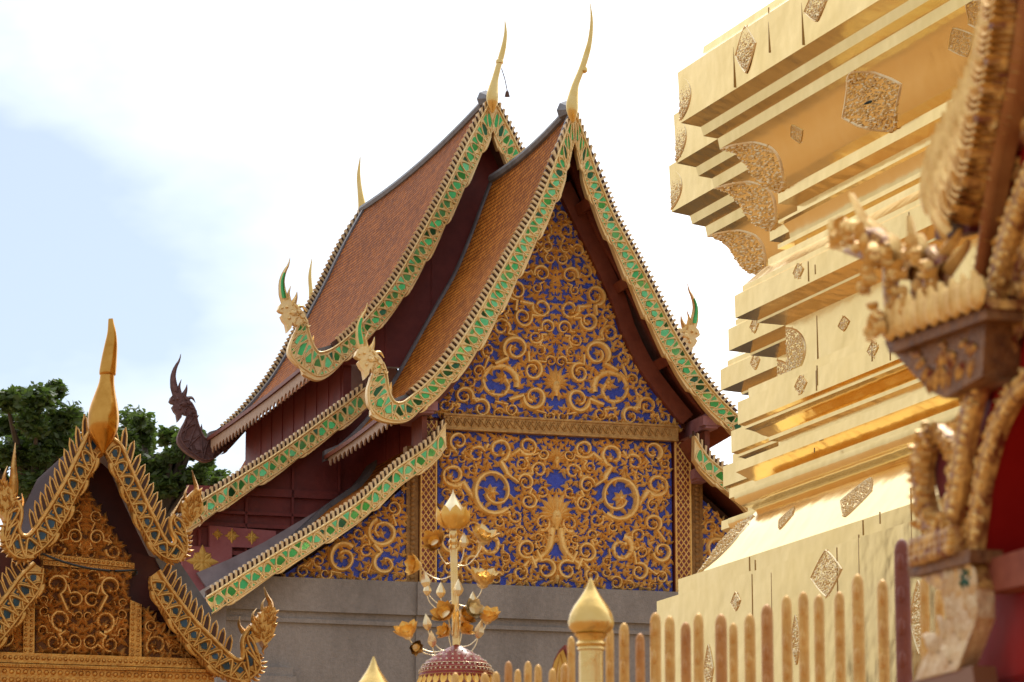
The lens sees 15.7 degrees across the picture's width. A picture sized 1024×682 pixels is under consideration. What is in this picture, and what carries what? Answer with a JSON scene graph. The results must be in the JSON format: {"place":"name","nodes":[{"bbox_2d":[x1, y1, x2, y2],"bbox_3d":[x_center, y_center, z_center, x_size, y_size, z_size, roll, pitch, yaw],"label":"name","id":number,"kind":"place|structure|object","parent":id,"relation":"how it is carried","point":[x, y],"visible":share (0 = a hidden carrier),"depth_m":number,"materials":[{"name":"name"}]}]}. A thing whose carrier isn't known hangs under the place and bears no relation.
{"place":"outdoors","nodes":[
{"label":"outdoors","id":0,"kind":"place"},
{"bbox_2d":[0,0,773,544],"label":"sky","id":1,"kind":"structure","parent":0,"point":[164,164],"materials":[{"name":"white"}]},
{"bbox_2d":[168,3,747,681],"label":"temple hall","id":2,"kind":"structure","parent":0,"point":[488,333],"depth_m":42.67,"materials":[{"name":"orange tile"}]},
{"bbox_2d":[501,68,509,96],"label":"temple bell","id":3,"kind":"object","parent":2,"relation":"hanging from","point":[507,93],"visible":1,"depth_m":45.74,"materials":[{"name":"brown metal"}]},
{"label":"ground","id":4,"kind":"structure","parent":0,"visible":0},
{"bbox_2d":[0,378,157,505],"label":"broadleaf tree","id":5,"kind":"object","parent":4,"relation":"on","point":[34,431],"visible":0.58,"depth_m":61.84,"materials":[{"name":"green plant"}]},
{"bbox_2d":[0,318,278,681],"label":"gatehouse","id":6,"kind":"object","parent":4,"relation":"on","point":[88,503],"visible":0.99,"depth_m":24.04,"materials":[{"name":"gold wood"}]},
{"bbox_2d":[40,553,137,575],"bbox_3d":[-2.742,1.435,23.900,0.694,0.124,0.248,3,-12,-16],"label":"power cable","id":7,"kind":"object","parent":6,"relation":"attached to","point":[135,572],"visible":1,"depth_m":23.78,"materials":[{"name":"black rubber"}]},
{"bbox_2d":[117,412,231,558],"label":"broadleaf tree","id":8,"kind":"object","parent":4,"relation":"on","point":[169,471],"visible":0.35,"depth_m":58.23,"materials":[{"name":"green plant"}]},
{"bbox_2d":[359,657,387,681],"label":"lotus post","id":9,"kind":"object","parent":4,"relation":"on","point":[373,673],"visible":1,"depth_m":11.40,"materials":[{"name":"gold metal"}]},
{"bbox_2d":[393,490,500,681],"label":"ornament","id":10,"kind":"object","parent":4,"relation":"on","point":[462,662],"visible":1,"depth_m":17.06,"materials":[{"name":"gold metal"}]},
{"bbox_2d":[552,645,566,681],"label":"leaf ornament","id":11,"kind":"object","parent":4,"relation":"on","point":[560,659],"visible":0.57,"depth_m":13.02,"materials":[{"name":"gold metal"}]},
{"bbox_2d":[568,577,613,681],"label":"lotus post","id":12,"kind":"object","parent":4,"relation":"on","point":[590,623],"visible":1,"depth_m":9.90,"materials":[{"name":"gold metal"}]},
{"bbox_2d":[451,539,944,681],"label":"picket fence","id":13,"kind":"object","parent":4,"relation":"on","point":[903,625],"visible":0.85,"depth_m":9.12,"materials":[{"name":"gold painted wood"},{"name":"red brown painted wood"}]},
{"bbox_2d":[657,0,979,681],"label":"golden stupa","id":14,"kind":"object","parent":4,"relation":"on","point":[796,122],"visible":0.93,"depth_m":23.45,"materials":[{"name":"polished gold"},{"name":"gold leaf"}]},
{"bbox_2d":[825,0,1023,681],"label":"carved shrine","id":15,"kind":"object","parent":4,"relation":"on","point":[949,337],"visible":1,"depth_m":6.02,"materials":[{"name":"gold paint"}]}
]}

